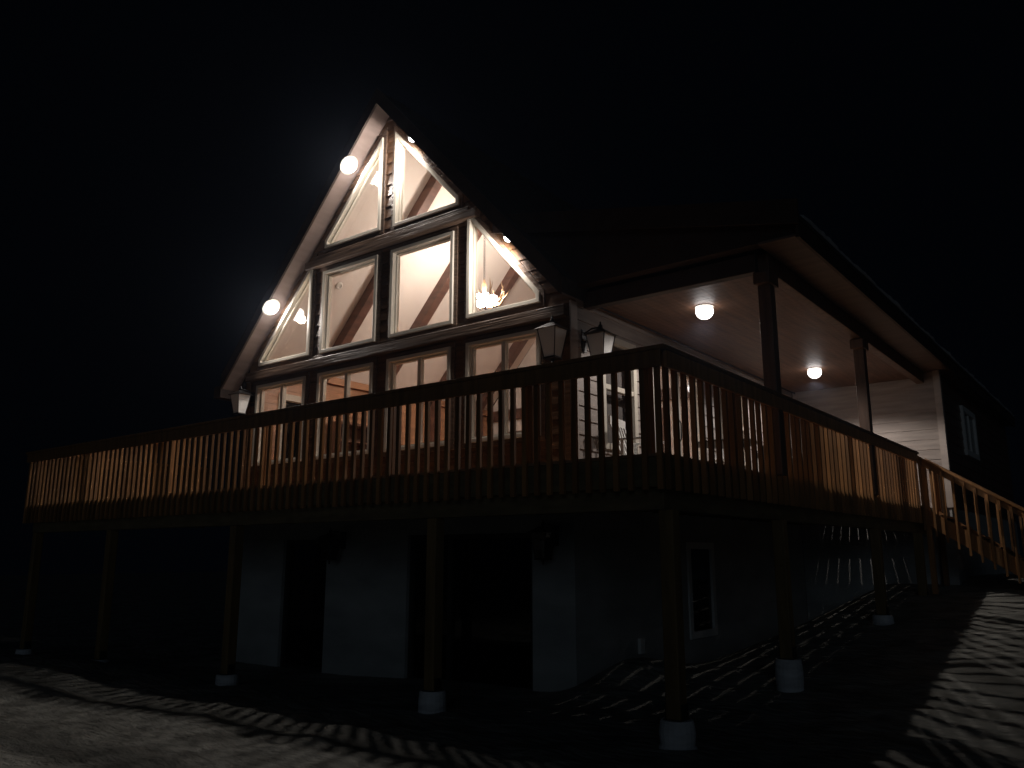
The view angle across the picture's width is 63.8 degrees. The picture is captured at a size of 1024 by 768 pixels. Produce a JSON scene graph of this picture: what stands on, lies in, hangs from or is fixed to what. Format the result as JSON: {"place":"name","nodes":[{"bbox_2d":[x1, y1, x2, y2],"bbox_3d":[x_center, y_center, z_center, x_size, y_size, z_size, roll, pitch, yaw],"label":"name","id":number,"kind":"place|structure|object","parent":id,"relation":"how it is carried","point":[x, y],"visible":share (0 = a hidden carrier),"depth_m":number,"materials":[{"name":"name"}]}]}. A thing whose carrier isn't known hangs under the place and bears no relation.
{"place":"outdoors","nodes":[
{"label":"outdoors","id":0,"kind":"place"},
{"bbox_2d":[332,421,366,452],"bbox_3d":[-3.296,1.696,16.838,0.360,1.750,1.000,-9,-15,37],"label":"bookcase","id":1,"kind":"object","parent":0,"point":[350,436],"visible":0.08,"depth_m":16.95,"materials":[{"name":"brown wood"}]},
{"bbox_2d":[0,572,1023,767],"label":"snowy ground","id":2,"kind":"structure","parent":0,"point":[931,680],"depth_m":8.94,"materials":[{"name":"white snow"}]},
{"bbox_2d":[15,452,932,749],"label":"deck","id":3,"kind":"structure","parent":2,"relation":"on","point":[677,730],"depth_m":9.06,"materials":[{"name":"brown wood"}]},
{"bbox_2d":[29,456,207,527],"bbox_3d":[-7.763,2.192,16.485,0.221,1.295,3.690,-9,-15,37],"label":"railing","id":4,"kind":"object","parent":3,"relation":"attached to","point":[135,477],"visible":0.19,"depth_m":16.75,"materials":[{"name":"brown wood"}]},
{"bbox_2d":[22,343,669,522],"bbox_3d":[-3.756,1.101,11.251,13.090,1.295,0.221,-9,-15,37],"label":"railing","id":5,"kind":"object","parent":3,"relation":"attached to","point":[646,361],"visible":0.98,"depth_m":9.65,"materials":[{"name":"brown wood"}]},
{"bbox_2d":[608,416,664,454],"bbox_3d":[1.744,0.931,11.258,0.655,0.970,0.640,-6,-13,27],"label":"patio chair","id":6,"kind":"object","parent":3,"relation":"on","point":[622,446],"visible":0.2,"depth_m":11.38,"materials":[{"name":"white plastic"}]},
{"bbox_2d":[493,198,1014,494],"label":"porch roof","id":7,"kind":"structure","parent":3,"relation":"on","point":[787,291],"depth_m":11.37,"materials":[{"name":"brown wood"}]},
{"bbox_2d":[695,304,713,319],"bbox_3d":[2.748,-1.017,11.727,0.265,0.190,0.265,-9,-15,37],"label":"recessed light","id":8,"kind":"object","parent":7,"relation":"attached to","point":[704,311],"visible":1,"depth_m":11.64,"materials":[{"name":"white"}]},
{"bbox_2d":[807,367,821,377],"bbox_3d":[5.758,-0.203,15.636,0.265,0.190,0.265,-9,-15,37],"label":"recessed light","id":9,"kind":"object","parent":7,"relation":"attached to","point":[814,372],"visible":1,"depth_m":15.55,"materials":[{"name":"white"}]},
{"bbox_2d":[661,344,922,522],"bbox_3d":[4.353,1.093,11.214,0.221,1.295,9.990,-9,-15,37],"label":"railing","id":10,"kind":"object","parent":3,"relation":"attached to","point":[830,469],"visible":1,"depth_m":9.43,"materials":[{"name":"brown wood"}]},
{"bbox_2d":[213,88,807,691],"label":"house","id":11,"kind":"structure","parent":2,"relation":"on","point":[375,286],"depth_m":13.25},
{"bbox_2d":[228,386,254,415],"bbox_3d":[-5.011,0.337,15.290,0.337,0.612,0.443,-9,-15,37],"label":"wall lantern","id":12,"kind":"object","parent":11,"relation":"attached to","point":[240,398],"depth_m":15.20,"materials":[{"name":"black glass"}]},
{"bbox_2d":[262,299,279,315],"bbox_3d":[-4.441,-1.417,15.162,0.250,0.270,0.350,-9,-15,37],"label":"recessed light","id":13,"kind":"object","parent":11,"relation":"attached to","point":[271,307],"visible":1,"depth_m":15.08,"materials":[{"name":"white"}]},
{"bbox_2d":[250,372,309,469],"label":"window","id":14,"kind":"structure","parent":11,"relation":"in","point":[303,378],"depth_m":14.93,"materials":[{"name":"beige wood"}]},
{"bbox_2d":[257,253,317,370],"bbox_3d":[-4.147,-1.306,15.253,1.580,1.962,0.165,-9,-15,37],"label":"window","id":15,"kind":"structure","parent":11,"relation":"in","point":[308,281],"depth_m":15.07,"materials":[{"name":"beige wood"}]},
{"bbox_2d":[278,393,300,457],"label":"window","id":16,"kind":"structure","parent":11,"relation":"in","point":[291,400],"depth_m":16.17,"materials":[{"name":"clear glass"}]},
{"bbox_2d":[280,539,326,671],"bbox_3d":[-3.426,3.686,13.788,1.150,2.110,0.120,-9,-15,37],"label":"basement door","id":17,"kind":"structure","parent":11,"relation":"in","point":[305,569],"depth_m":13.83,"materials":[{"name":"black glass"}]},
{"bbox_2d":[317,528,345,563],"bbox_3d":[-2.864,2.585,13.131,0.322,0.578,0.436,-9,-15,37],"label":"wall lantern","id":18,"kind":"object","parent":11,"relation":"attached to","point":[330,542],"depth_m":13.04,"materials":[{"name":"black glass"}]},
{"bbox_2d":[315,358,377,463],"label":"window","id":19,"kind":"structure","parent":11,"relation":"in","point":[370,365],"depth_m":13.86,"materials":[{"name":"beige wood"}]},
{"bbox_2d":[340,156,357,174],"bbox_3d":[-2.858,-3.840,14.418,0.250,0.270,0.350,-9,-15,37],"label":"recessed light","id":20,"kind":"object","parent":11,"relation":"attached to","point":[348,165],"visible":1,"depth_m":14.34,"materials":[{"name":"white"}]},
{"bbox_2d":[318,250,382,357],"bbox_3d":[-2.775,-1.346,14.177,1.530,1.640,0.165,-9,-15,37],"label":"window","id":21,"kind":"structure","parent":11,"relation":"in","point":[375,258],"depth_m":14.21,"materials":[{"name":"beige wood"}]},
{"bbox_2d":[323,128,387,253],"bbox_3d":[-2.759,-3.400,14.593,1.550,1.952,0.165,-9,-15,37],"label":"window","id":22,"kind":"structure","parent":11,"relation":"in","point":[379,155],"depth_m":14.40,"materials":[{"name":"beige wood"}]},
{"bbox_2d":[382,342,455,456],"bbox_3d":[-1.438,0.264,12.786,1.510,1.640,0.165,-9,-15,37],"label":"window","id":23,"kind":"structure","parent":11,"relation":"in","point":[448,349],"depth_m":12.80,"materials":[{"name":"beige wood"}]},
{"bbox_2d":[386,226,458,342],"bbox_3d":[-1.418,-1.560,13.151,1.520,1.640,0.165,-9,-15,37],"label":"window","id":24,"kind":"structure","parent":11,"relation":"in","point":[452,234],"depth_m":13.17,"materials":[{"name":"white wood"}]},
{"bbox_2d":[391,124,463,230],"bbox_3d":[-1.374,-3.603,13.542,1.590,1.980,0.165,-9,-15,37],"label":"window","id":25,"kind":"structure","parent":11,"relation":"in","point":[400,141],"depth_m":13.74,"materials":[{"name":"beige glass"}]},
{"bbox_2d":[407,533,532,689],"bbox_3d":[-0.581,3.217,11.640,2.340,2.150,0.120,-9,-15,37],"label":"basement door","id":26,"kind":"structure","parent":11,"relation":"in","point":[487,630],"depth_m":11.53,"materials":[{"name":"black glass"}]},
{"bbox_2d":[477,238,509,308],"bbox_3d":[-0.515,-2.872,15.979,0.961,2.803,0.915,9,-15,-37],"label":"antler chandelier","id":27,"kind":"object","parent":11,"relation":"hanging from","point":[487,300],"visible":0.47,"depth_m":15.63,"materials":[{"name":"white"}]},
{"bbox_2d":[462,323,545,448],"bbox_3d":[-0.108,0.055,11.780,1.490,1.640,0.165,-9,-15,37],"label":"window","id":28,"kind":"structure","parent":11,"relation":"in","point":[470,346],"depth_m":11.84,"materials":[{"name":"white wood"}]},
{"bbox_2d":[464,202,545,323],"bbox_3d":[-0.108,-1.962,12.201,1.490,1.979,0.165,-9,-15,37],"label":"window","id":29,"kind":"structure","parent":11,"relation":"in","point":[471,314],"depth_m":12.33,"materials":[{"name":"white wood"}]},
{"bbox_2d":[526,520,559,564],"bbox_3d":[0.435,2.045,10.639,0.322,0.578,0.436,-9,-15,37],"label":"wall lantern","id":30,"kind":"object","parent":11,"relation":"attached to","point":[544,539],"depth_m":10.54,"materials":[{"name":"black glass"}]},
{"bbox_2d":[534,316,570,361],"bbox_3d":[0.571,-0.585,11.066,0.366,0.680,0.458,-9,-15,37],"label":"wall lantern","id":31,"kind":"object","parent":11,"relation":"attached to","point":[552,334],"depth_m":10.95,"materials":[{"name":"black glass"}]},
{"bbox_2d":[581,322,617,355],"bbox_3d":[1.177,-0.523,11.263,0.458,0.680,0.366,-9,-15,37],"label":"wall lantern","id":32,"kind":"object","parent":11,"relation":"attached to","point":[599,339],"depth_m":11.18,"materials":[{"name":"black glass"}]},
{"bbox_2d":[603,337,638,453],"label":"window","id":33,"kind":"structure","parent":11,"relation":"in","point":[619,343],"depth_m":12.25,"materials":[{"name":"white glass"}]},
{"bbox_2d":[662,407,663,451],"bbox_3d":[2.922,1.675,17.962,1.100,2.250,0.060,-9,-15,37],"label":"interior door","id":34,"kind":"structure","parent":11,"relation":"in","point":[662,407],"depth_m":17.80,"materials":[{"name":"brown wood"}]},
{"bbox_2d":[653,366,700,459],"bbox_3d":[2.747,0.778,13.439,0.162,2.200,1.790,-9,-15,37],"label":"patio door","id":35,"kind":"structure","parent":11,"relation":"in","point":[678,374],"depth_m":13.60,"materials":[{"name":"white glass"}]},
{"bbox_2d":[686,542,717,639],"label":"window","id":36,"kind":"structure","parent":11,"relation":"in","point":[702,602],"depth_m":13.39,"materials":[{"name":"black glass"}]},
{"bbox_2d":[719,388,745,465],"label":"window","id":37,"kind":"structure","parent":11,"relation":"in","point":[719,388],"depth_m":14.90,"materials":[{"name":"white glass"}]},
{"bbox_2d":[792,370,1019,620],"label":"wing","id":38,"kind":"structure","parent":2,"relation":"on","point":[937,417],"depth_m":16.88,"materials":[{"name":"white wood"}]},
{"bbox_2d":[959,405,979,460],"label":"window","id":39,"kind":"structure","parent":38,"relation":"in","point":[968,423],"depth_m":18.37,"materials":[{"name":"white plastic"}]},
{"bbox_2d":[917,456,1023,593],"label":"deck stairs","id":40,"kind":"structure","parent":2,"relation":"on","point":[1001,554],"depth_m":14.71,"materials":[{"name":"brown wood"}]},
{"bbox_2d":[0,0,1023,575],"label":"sky","id":41,"kind":"structure","parent":0,"point":[162,161],"materials":[{"name":"black"}]},
{"bbox_2d":[698,439,750,462],"bbox_3d":[3.156,1.230,12.099,0.960,0.732,0.960,-9,-15,37],"label":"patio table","id":42,"kind":"object","parent":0,"point":[715,444],"visible":0.09,"depth_m":12.11,"materials":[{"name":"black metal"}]},
{"bbox_2d":[707,449,758,471],"bbox_3d":[3.654,1.401,13.512,0.640,0.970,0.655,7,-14,-32],"label":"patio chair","id":43,"kind":"object","parent":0,"point":[723,458],"visible":0.01,"depth_m":13.63,"materials":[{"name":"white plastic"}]}
]}

